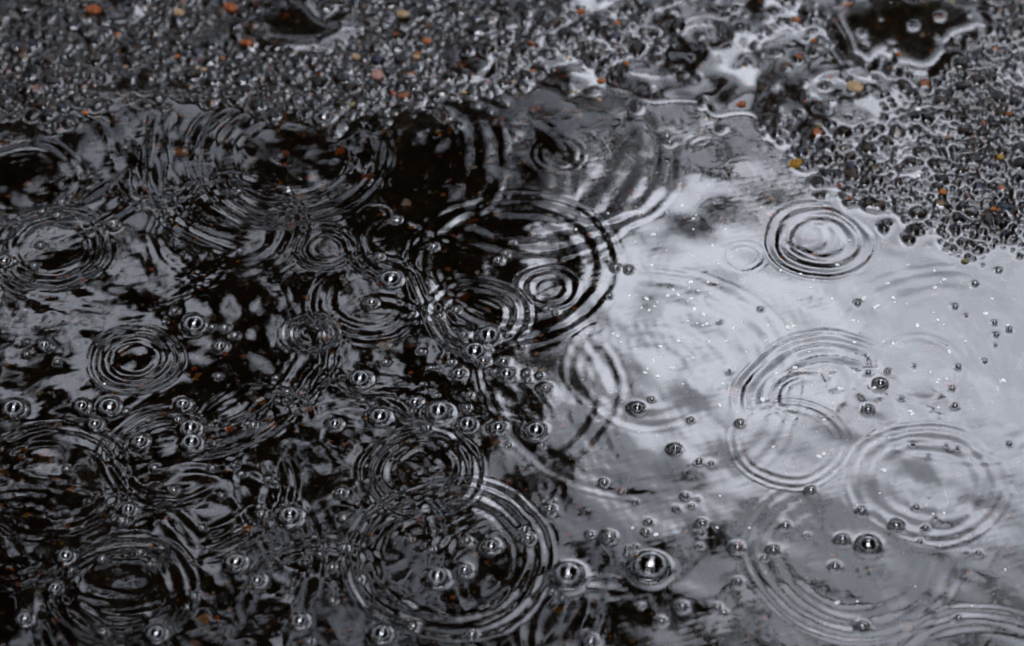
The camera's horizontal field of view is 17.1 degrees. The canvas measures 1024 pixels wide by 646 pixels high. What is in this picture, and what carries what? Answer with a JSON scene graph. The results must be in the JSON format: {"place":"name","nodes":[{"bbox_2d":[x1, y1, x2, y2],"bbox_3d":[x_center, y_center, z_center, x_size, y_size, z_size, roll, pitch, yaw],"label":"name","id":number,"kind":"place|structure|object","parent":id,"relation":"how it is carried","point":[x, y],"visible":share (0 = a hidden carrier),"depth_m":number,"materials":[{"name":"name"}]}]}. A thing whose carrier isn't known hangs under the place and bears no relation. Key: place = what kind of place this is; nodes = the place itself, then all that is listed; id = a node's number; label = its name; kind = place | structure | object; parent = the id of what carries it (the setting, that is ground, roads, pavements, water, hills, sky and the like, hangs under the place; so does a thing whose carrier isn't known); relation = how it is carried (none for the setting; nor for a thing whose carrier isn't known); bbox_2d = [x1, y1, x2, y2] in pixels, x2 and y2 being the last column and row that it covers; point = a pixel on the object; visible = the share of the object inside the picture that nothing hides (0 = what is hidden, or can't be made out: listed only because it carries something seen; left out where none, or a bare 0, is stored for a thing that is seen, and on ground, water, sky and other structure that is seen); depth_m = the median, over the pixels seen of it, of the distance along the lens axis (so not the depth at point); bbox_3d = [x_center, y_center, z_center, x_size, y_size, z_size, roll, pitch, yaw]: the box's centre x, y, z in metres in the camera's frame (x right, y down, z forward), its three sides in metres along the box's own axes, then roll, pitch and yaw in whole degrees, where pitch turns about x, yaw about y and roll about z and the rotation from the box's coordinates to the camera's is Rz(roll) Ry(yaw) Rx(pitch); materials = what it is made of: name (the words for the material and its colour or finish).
{"place":"outdoors","nodes":[
{"label":"outdoors","id":0,"kind":"place"},
{"bbox_2d":[0,0,1023,249],"bbox_3d":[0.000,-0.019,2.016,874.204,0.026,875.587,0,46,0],"label":"asphalt ground","id":1,"kind":"structure","parent":0,"point":[636,46],"depth_m":2.14,"materials":[{"name":"grey asphalt"}]},
{"bbox_2d":[85,4,101,13],"bbox_3d":[-0.268,-0.201,2.189,0.011,0.007,0.008,-6,51,-8],"label":"pebble","id":2,"kind":"object","parent":1,"relation":"on","point":[94,9],"visible":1,"depth_m":2.19,"materials":[{"name":"orange stone"}]},
{"bbox_2d":[173,8,184,14],"bbox_3d":[-0.214,-0.199,2.188,0.007,0.005,0.006,11,42,-5],"label":"pebble","id":3,"kind":"object","parent":1,"relation":"on","point":[176,11],"visible":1,"depth_m":2.19,"materials":[{"name":"beige stone"}]},
{"bbox_2d":[223,2,236,11],"bbox_3d":[-0.181,-0.202,2.190,0.010,0.006,0.007,4,50,10],"label":"pebble","id":4,"kind":"object","parent":1,"relation":"on","point":[229,7],"visible":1,"depth_m":2.19,"materials":[{"name":"orange stone"}]},
{"bbox_2d":[240,39,247,44],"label":"pebble","id":5,"kind":"object","parent":1,"relation":"on","point":[243,42],"visible":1,"depth_m":2.17,"materials":[{"name":"orange stone"}]},
{"bbox_2d":[352,54,359,59],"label":"pebble","id":6,"kind":"object","parent":1,"relation":"on","point":[356,56],"visible":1,"depth_m":2.16,"materials":[{"name":"beige stone"}]},
{"bbox_2d":[371,70,383,79],"bbox_3d":[-0.084,-0.156,2.147,0.008,0.006,0.007,13,61,8],"label":"pebble","id":7,"kind":"object","parent":1,"relation":"on","point":[377,74],"visible":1,"depth_m":2.15,"materials":[{"name":"pink stone"}]},
{"bbox_2d":[397,10,408,17],"bbox_3d":[-0.070,-0.198,2.185,0.008,0.005,0.006,12,52,5],"label":"pebble","id":8,"kind":"object","parent":1,"relation":"on","point":[402,14],"visible":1,"depth_m":2.18,"materials":[{"name":"beige stone"}]},
{"bbox_2d":[412,54,419,58],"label":"pebble","id":9,"kind":"object","parent":1,"relation":"on","point":[415,56],"visible":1,"depth_m":2.16,"materials":[{"name":"beige stone"}]},
{"bbox_2d":[422,38,430,42],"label":"pebble","id":10,"kind":"object","parent":1,"relation":"on","point":[426,40],"visible":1,"depth_m":2.17,"materials":[{"name":"orange stone"}]},
{"bbox_2d":[0,0,1023,645],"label":"puddle water","id":11,"kind":"structure","parent":1,"relation":"on","point":[486,170],"depth_m":2.00,"materials":[{"name":"grey liquid"}]},
{"bbox_2d":[0,255,9,264],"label":"bubble","id":12,"kind":"object","parent":11,"relation":"on","point":[4,259],"visible":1,"depth_m":2.03,"materials":[{"name":"white"}]},
{"bbox_2d":[3,399,23,416],"bbox_3d":[-0.285,0.048,1.950,0.012,0.005,0.012,-28,52,-24],"label":"bubble","id":13,"kind":"object","parent":11,"relation":"on","point":[13,408],"visible":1,"depth_m":1.95,"materials":[{"name":"white"}]},
{"bbox_2d":[17,612,30,623],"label":"bubble","id":14,"kind":"object","parent":11,"relation":"on","point":[24,618],"visible":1,"depth_m":1.84,"materials":[{"name":"white"}]},
{"bbox_2d":[39,341,48,348],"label":"bubble","id":15,"kind":"object","parent":11,"relation":"on","point":[43,344],"visible":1,"depth_m":1.98,"materials":[{"name":"white"}]},
{"bbox_2d":[50,583,60,592],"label":"bubble","id":16,"kind":"object","parent":11,"relation":"on","point":[55,587],"visible":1,"depth_m":1.86,"materials":[{"name":"white"}]},
{"bbox_2d":[54,212,60,217],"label":"bubble","id":17,"kind":"object","parent":11,"relation":"on","point":[57,214],"visible":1,"depth_m":2.06,"materials":[{"name":"white"}]},
{"bbox_2d":[58,550,72,561],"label":"bubble","id":18,"kind":"object","parent":11,"relation":"on","point":[65,555],"visible":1,"depth_m":1.87,"materials":[{"name":"white"}]},
{"bbox_2d":[75,400,87,410],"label":"bubble","id":19,"kind":"object","parent":11,"relation":"on","point":[81,405],"visible":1,"depth_m":1.95,"materials":[{"name":"white"}]},
{"bbox_2d":[89,418,100,428],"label":"bubble","id":20,"kind":"object","parent":11,"relation":"on","point":[94,423],"visible":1,"depth_m":1.94,"materials":[{"name":"white"}]},
{"bbox_2d":[99,556,105,561],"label":"bubble","id":21,"kind":"object","parent":11,"relation":"on","point":[102,558],"visible":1,"depth_m":1.87,"materials":[{"name":"white"}]},
{"bbox_2d":[99,398,118,413],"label":"bubble","id":22,"kind":"object","parent":11,"relation":"on","point":[109,405],"visible":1,"depth_m":1.95,"materials":[{"name":"white"}]},
{"bbox_2d":[109,220,117,227],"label":"bubble","id":23,"kind":"object","parent":11,"relation":"on","point":[113,223],"visible":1,"depth_m":2.06,"materials":[{"name":"white"}]},
{"bbox_2d":[119,518,125,523],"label":"bubble","id":24,"kind":"object","parent":11,"relation":"on","point":[122,520],"visible":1,"depth_m":1.89,"materials":[{"name":"white"}]},
{"bbox_2d":[122,504,134,513],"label":"bubble","id":25,"kind":"object","parent":11,"relation":"on","point":[128,508],"visible":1,"depth_m":1.90,"materials":[{"name":"white"}]},
{"bbox_2d":[133,435,145,445],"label":"bubble","id":26,"kind":"object","parent":11,"relation":"on","point":[139,440],"visible":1,"depth_m":1.93,"materials":[{"name":"white"}]},
{"bbox_2d":[148,626,164,639],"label":"bubble","id":27,"kind":"object","parent":11,"relation":"on","point":[156,632],"visible":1,"depth_m":1.83,"materials":[{"name":"white"}]},
{"bbox_2d":[177,399,188,408],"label":"bubble","id":28,"kind":"object","parent":11,"relation":"on","point":[182,403],"visible":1,"depth_m":1.95,"materials":[{"name":"white"}]},
{"bbox_2d":[181,420,199,434],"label":"bubble","id":29,"kind":"object","parent":11,"relation":"on","point":[188,427],"visible":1,"depth_m":1.94,"materials":[{"name":"white"}]},
{"bbox_2d":[182,434,200,448],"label":"bubble","id":30,"kind":"object","parent":11,"relation":"on","point":[190,441],"visible":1,"depth_m":1.93,"materials":[{"name":"white"}]},
{"bbox_2d":[184,315,204,331],"bbox_3d":[-0.186,-0.001,1.997,0.012,0.004,0.012,10,47,9],"label":"bubble","id":31,"kind":"object","parent":11,"relation":"on","point":[193,323],"visible":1,"depth_m":2.00,"materials":[{"name":"white"}]},
{"bbox_2d":[214,341,224,349],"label":"bubble","id":32,"kind":"object","parent":11,"relation":"on","point":[219,345],"visible":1,"depth_m":1.98,"materials":[{"name":"white"}]},
{"bbox_2d":[221,325,227,329],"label":"bubble","id":33,"kind":"object","parent":11,"relation":"on","point":[224,327],"visible":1,"depth_m":2.00,"materials":[{"name":"white"}]},
{"bbox_2d":[227,554,243,567],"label":"bubble","id":34,"kind":"object","parent":11,"relation":"on","point":[235,561],"visible":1,"depth_m":1.87,"materials":[{"name":"white"}]},
{"bbox_2d":[251,575,262,584],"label":"bubble","id":35,"kind":"object","parent":11,"relation":"on","point":[256,579],"visible":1,"depth_m":1.86,"materials":[{"name":"white"}]},
{"bbox_2d":[258,511,264,515],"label":"bubble","id":36,"kind":"object","parent":11,"relation":"on","point":[261,513],"visible":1,"depth_m":1.90,"materials":[{"name":"white"}]},
{"bbox_2d":[280,507,299,522],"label":"bubble","id":37,"kind":"object","parent":11,"relation":"on","point":[289,514],"visible":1,"depth_m":1.89,"materials":[{"name":"white"}]},
{"bbox_2d":[293,614,306,625],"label":"bubble","id":38,"kind":"object","parent":11,"relation":"on","point":[299,619],"visible":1,"depth_m":1.84,"materials":[{"name":"white"}]},
{"bbox_2d":[306,638,312,643],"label":"bubble","id":39,"kind":"object","parent":11,"relation":"on","point":[309,640],"visible":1,"depth_m":1.83,"materials":[{"name":"white"}]},
{"bbox_2d":[315,110,331,122],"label":"bubble","id":40,"kind":"object","parent":11,"relation":"on","point":[323,116],"visible":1,"depth_m":2.12,"materials":[{"name":"white"}]},
{"bbox_2d":[329,419,340,427],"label":"bubble","id":41,"kind":"object","parent":11,"relation":"on","point":[334,423],"visible":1,"depth_m":1.94,"materials":[{"name":"white"}]},
{"bbox_2d":[336,488,345,495],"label":"bubble","id":42,"kind":"object","parent":11,"relation":"on","point":[341,492],"visible":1,"depth_m":1.91,"materials":[{"name":"white"}]},
{"bbox_2d":[351,371,368,384],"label":"bubble","id":43,"kind":"object","parent":11,"relation":"on","point":[359,377],"visible":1,"depth_m":1.97,"materials":[{"name":"white"}]},
{"bbox_2d":[366,298,376,305],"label":"bubble","id":44,"kind":"object","parent":11,"relation":"on","point":[371,302],"visible":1,"depth_m":2.01,"materials":[{"name":"white"}]},
{"bbox_2d":[371,409,388,422],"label":"bubble","id":45,"kind":"object","parent":11,"relation":"on","point":[379,415],"visible":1,"depth_m":1.94,"materials":[{"name":"white"}]},
{"bbox_2d":[372,626,390,640],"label":"bubble","id":46,"kind":"object","parent":11,"relation":"on","point":[381,633],"visible":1,"depth_m":1.83,"materials":[{"name":"white"}]},
{"bbox_2d":[381,271,400,284],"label":"bubble","id":47,"kind":"object","parent":11,"relation":"on","point":[390,277],"visible":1,"depth_m":2.02,"materials":[{"name":"white"}]},
{"bbox_2d":[394,216,400,221],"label":"bubble","id":48,"kind":"object","parent":11,"relation":"on","point":[397,218],"visible":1,"depth_m":2.06,"materials":[{"name":"white"}]},
{"bbox_2d":[410,397,419,404],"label":"bubble","id":49,"kind":"object","parent":11,"relation":"on","point":[415,401],"visible":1,"depth_m":1.95,"materials":[{"name":"white"}]},
{"bbox_2d":[430,244,436,248],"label":"bubble","id":50,"kind":"object","parent":11,"relation":"on","point":[433,246],"visible":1,"depth_m":2.04,"materials":[{"name":"white"}]},
{"bbox_2d":[427,568,446,585],"bbox_3d":[-0.041,0.137,1.863,0.011,0.005,0.011,14,48,13],"label":"bubble","id":51,"kind":"object","parent":11,"relation":"on","point":[436,576],"visible":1,"depth_m":1.86,"materials":[{"name":"white"}]},
{"bbox_2d":[428,402,448,419],"bbox_3d":[-0.042,0.049,1.948,0.012,0.006,0.012,7,46,7],"label":"bubble","id":52,"kind":"object","parent":11,"relation":"on","point":[438,410],"visible":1,"depth_m":1.95,"materials":[{"name":"white"}]},
{"bbox_2d":[453,369,463,377],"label":"bubble","id":53,"kind":"object","parent":11,"relation":"on","point":[458,373],"visible":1,"depth_m":1.97,"materials":[{"name":"white"}]},
{"bbox_2d":[459,565,469,573],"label":"bubble","id":54,"kind":"object","parent":11,"relation":"on","point":[464,569],"visible":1,"depth_m":1.87,"materials":[{"name":"white"}]},
{"bbox_2d":[463,538,469,542],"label":"bubble","id":55,"kind":"object","parent":11,"relation":"on","point":[466,540],"visible":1,"depth_m":1.88,"materials":[{"name":"white"}]},
{"bbox_2d":[459,417,475,430],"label":"bubble","id":56,"kind":"object","parent":11,"relation":"on","point":[467,423],"visible":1,"depth_m":1.94,"materials":[{"name":"white"}]},
{"bbox_2d":[467,629,476,637],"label":"bubble","id":57,"kind":"object","parent":11,"relation":"on","point":[471,633],"visible":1,"depth_m":1.84,"materials":[{"name":"white"}]},
{"bbox_2d":[465,343,483,357],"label":"bubble","id":58,"kind":"object","parent":11,"relation":"on","point":[474,350],"visible":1,"depth_m":1.98,"materials":[{"name":"white"}]},
{"bbox_2d":[478,356,487,364],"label":"bubble","id":59,"kind":"object","parent":11,"relation":"on","point":[483,360],"visible":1,"depth_m":1.98,"materials":[{"name":"white"}]},
{"bbox_2d":[478,327,498,343],"bbox_3d":[-0.014,0.006,1.990,0.012,0.005,0.012,-5,46,-5],"label":"bubble","id":60,"kind":"object","parent":11,"relation":"on","point":[488,335],"visible":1,"depth_m":1.99,"materials":[{"name":"white"}]},
{"bbox_2d":[485,540,497,550],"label":"bubble","id":61,"kind":"object","parent":11,"relation":"on","point":[491,545],"visible":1,"depth_m":1.88,"materials":[{"name":"white"}]},
{"bbox_2d":[492,421,503,431],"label":"bubble","id":62,"kind":"object","parent":11,"relation":"on","point":[497,426],"visible":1,"depth_m":1.94,"materials":[{"name":"white"}]},
{"bbox_2d":[499,357,507,363],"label":"bubble","id":63,"kind":"object","parent":11,"relation":"on","point":[503,360],"visible":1,"depth_m":1.98,"materials":[{"name":"white"}]},
{"bbox_2d":[500,368,512,378],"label":"bubble","id":64,"kind":"object","parent":11,"relation":"on","point":[506,373],"visible":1,"depth_m":1.97,"materials":[{"name":"white"}]},
{"bbox_2d":[521,526,527,531],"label":"bubble","id":65,"kind":"object","parent":11,"relation":"on","point":[524,528],"visible":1,"depth_m":1.89,"materials":[{"name":"white"}]},
{"bbox_2d":[523,533,533,542],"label":"bubble","id":66,"kind":"object","parent":11,"relation":"on","point":[528,537],"visible":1,"depth_m":1.88,"materials":[{"name":"white"}]},
{"bbox_2d":[527,422,544,436],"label":"bubble","id":67,"kind":"object","parent":11,"relation":"on","point":[535,429],"visible":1,"depth_m":1.94,"materials":[{"name":"white"}]},
{"bbox_2d":[541,384,549,391],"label":"bubble","id":68,"kind":"object","parent":11,"relation":"on","point":[545,387],"visible":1,"depth_m":1.96,"materials":[{"name":"white"}]},
{"bbox_2d":[544,505,554,513],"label":"bubble","id":69,"kind":"object","parent":11,"relation":"on","point":[549,509],"visible":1,"depth_m":1.90,"materials":[{"name":"white"}]},
{"bbox_2d":[554,562,581,587],"bbox_3d":[0.031,0.136,1.863,0.016,0.008,0.016,16,48,15],"label":"bubble","id":70,"kind":"object","parent":11,"relation":"on","point":[567,574],"visible":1,"depth_m":1.86,"materials":[{"name":"white"}]},
{"bbox_2d":[585,635,596,644],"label":"bubble","id":71,"kind":"object","parent":11,"relation":"on","point":[590,640],"visible":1,"depth_m":1.83,"materials":[{"name":"white"}]},
{"bbox_2d":[601,479,607,484],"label":"bubble","id":72,"kind":"object","parent":11,"relation":"on","point":[604,481],"visible":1,"depth_m":1.91,"materials":[{"name":"white"}]},
{"bbox_2d":[603,531,614,540],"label":"bubble","id":73,"kind":"object","parent":11,"relation":"on","point":[608,535],"visible":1,"depth_m":1.88,"materials":[{"name":"white"}]},
{"bbox_2d":[612,265,618,269],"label":"bubble","id":74,"kind":"object","parent":11,"relation":"on","point":[615,267],"visible":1,"depth_m":2.03,"materials":[{"name":"white"}]},
{"bbox_2d":[631,403,642,412],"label":"bubble","id":75,"kind":"object","parent":11,"relation":"on","point":[637,407],"visible":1,"depth_m":1.95,"materials":[{"name":"white"}]},
{"bbox_2d":[633,551,667,580],"bbox_3d":[0.076,0.131,1.867,0.020,0.008,0.020,-2,46,-2],"label":"bubble","id":76,"kind":"object","parent":11,"relation":"on","point":[650,565],"visible":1,"depth_m":1.86,"materials":[{"name":"white"}]},
{"bbox_2d":[658,618,664,622],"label":"bubble","id":77,"kind":"object","parent":11,"relation":"on","point":[661,620],"visible":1,"depth_m":1.84,"materials":[{"name":"white"}]},
{"bbox_2d":[663,133,669,138],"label":"bubble","id":78,"kind":"object","parent":11,"relation":"on","point":[666,135],"visible":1,"depth_m":2.11,"materials":[{"name":"white"}]},
{"bbox_2d":[670,444,679,452],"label":"bubble","id":79,"kind":"object","parent":11,"relation":"on","point":[674,448],"visible":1,"depth_m":1.93,"materials":[{"name":"white"}]},
{"bbox_2d":[678,603,686,609],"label":"bubble","id":80,"kind":"object","parent":11,"relation":"on","point":[682,606],"visible":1,"depth_m":1.85,"materials":[{"name":"white"}]},
{"bbox_2d":[699,519,705,524],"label":"bubble","id":81,"kind":"object","parent":11,"relation":"on","point":[702,521],"visible":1,"depth_m":1.89,"materials":[{"name":"white"}]},
{"bbox_2d":[714,604,720,609],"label":"bubble","id":82,"kind":"object","parent":11,"relation":"on","point":[717,606],"visible":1,"depth_m":1.85,"materials":[{"name":"white"}]},
{"bbox_2d":[732,543,741,550],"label":"bubble","id":83,"kind":"object","parent":11,"relation":"on","point":[736,546],"visible":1,"depth_m":1.88,"materials":[{"name":"white"}]},
{"bbox_2d":[734,578,741,584],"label":"bubble","id":84,"kind":"object","parent":11,"relation":"on","point":[737,581],"visible":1,"depth_m":1.86,"materials":[{"name":"white"}]},
{"bbox_2d":[769,546,777,553],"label":"bubble","id":85,"kind":"object","parent":11,"relation":"on","point":[773,549],"visible":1,"depth_m":1.88,"materials":[{"name":"white"}]},
{"bbox_2d":[782,522,788,527],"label":"bubble","id":86,"kind":"object","parent":11,"relation":"on","point":[785,524],"visible":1,"depth_m":1.89,"materials":[{"name":"white"}]},
{"bbox_2d":[807,487,814,493],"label":"bubble","id":87,"kind":"object","parent":11,"relation":"on","point":[810,490],"visible":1,"depth_m":1.91,"materials":[{"name":"white"}]},
{"bbox_2d":[831,563,839,569],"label":"bubble","id":88,"kind":"object","parent":11,"relation":"on","point":[835,566],"visible":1,"depth_m":1.87,"materials":[{"name":"white"}]},
{"bbox_2d":[837,534,847,543],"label":"bubble","id":89,"kind":"object","parent":11,"relation":"on","point":[842,539],"visible":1,"depth_m":1.88,"materials":[{"name":"white"}]},
{"bbox_2d":[858,507,865,513],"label":"bubble","id":90,"kind":"object","parent":11,"relation":"on","point":[861,510],"visible":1,"depth_m":1.90,"materials":[{"name":"white"}]},
{"bbox_2d":[857,621,867,630],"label":"bubble","id":91,"kind":"object","parent":11,"relation":"on","point":[862,625],"visible":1,"depth_m":1.84,"materials":[{"name":"white"}]},
{"bbox_2d":[858,536,878,552],"bbox_3d":[0.196,0.121,1.880,0.011,0.004,0.012,-13,47,-13],"label":"bubble","id":92,"kind":"object","parent":11,"relation":"on","point":[869,544],"visible":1,"depth_m":1.88,"materials":[{"name":"white"}]},
{"bbox_2d":[864,405,872,412],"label":"bubble","id":93,"kind":"object","parent":11,"relation":"on","point":[868,408],"visible":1,"depth_m":1.95,"materials":[{"name":"white"}]},
{"bbox_2d":[875,379,885,387],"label":"bubble","id":94,"kind":"object","parent":11,"relation":"on","point":[880,383],"visible":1,"depth_m":1.96,"materials":[{"name":"white"}]},
{"bbox_2d":[891,520,901,528],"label":"bubble","id":95,"kind":"object","parent":11,"relation":"on","point":[896,524],"visible":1,"depth_m":1.89,"materials":[{"name":"white"}]},
{"bbox_2d":[576,9,586,13],"bbox_3d":[0.044,-0.199,2.188,0.007,0.004,0.004,0,51,-8],"label":"pebble","id":96,"kind":"object","parent":1,"relation":"on","point":[580,11],"visible":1,"depth_m":2.19,"materials":[{"name":"orange stone"}]},
{"bbox_2d":[597,78,604,82],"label":"pebble","id":97,"kind":"object","parent":1,"relation":"on","point":[600,80],"visible":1,"depth_m":2.15,"materials":[{"name":"orange stone"}]},
{"bbox_2d":[737,101,745,106],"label":"pebble","id":98,"kind":"object","parent":1,"relation":"on","point":[741,104],"visible":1,"depth_m":2.13,"materials":[{"name":"orange stone"}]},
{"bbox_2d":[788,158,801,168],"bbox_3d":[0.174,-0.098,2.094,0.010,0.007,0.008,-14,40,-12],"label":"pebble","id":99,"kind":"object","parent":1,"relation":"on","point":[795,163],"visible":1,"depth_m":2.09,"materials":[{"name":"yellow stone"}]},
{"bbox_2d":[847,81,863,91],"bbox_3d":[0.215,-0.148,2.137,0.010,0.007,0.009,-7,46,-6],"label":"pebble","id":100,"kind":"object","parent":1,"relation":"on","point":[856,86],"visible":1,"depth_m":2.13,"materials":[{"name":"beige stone"}]},
{"bbox_2d":[938,189,946,193],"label":"pebble","id":101,"kind":"object","parent":1,"relation":"on","point":[942,191],"visible":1,"depth_m":2.07,"materials":[{"name":"orange stone"}]},
{"bbox_2d":[961,258,969,262],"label":"pebble","id":102,"kind":"object","parent":1,"relation":"on","point":[965,260],"visible":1,"depth_m":2.03,"materials":[{"name":"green stone"}]},
{"bbox_2d":[996,154,1003,158],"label":"pebble","id":103,"kind":"object","parent":1,"relation":"on","point":[999,156],"visible":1,"depth_m":2.09,"materials":[{"name":"yellow stone"}]}
]}

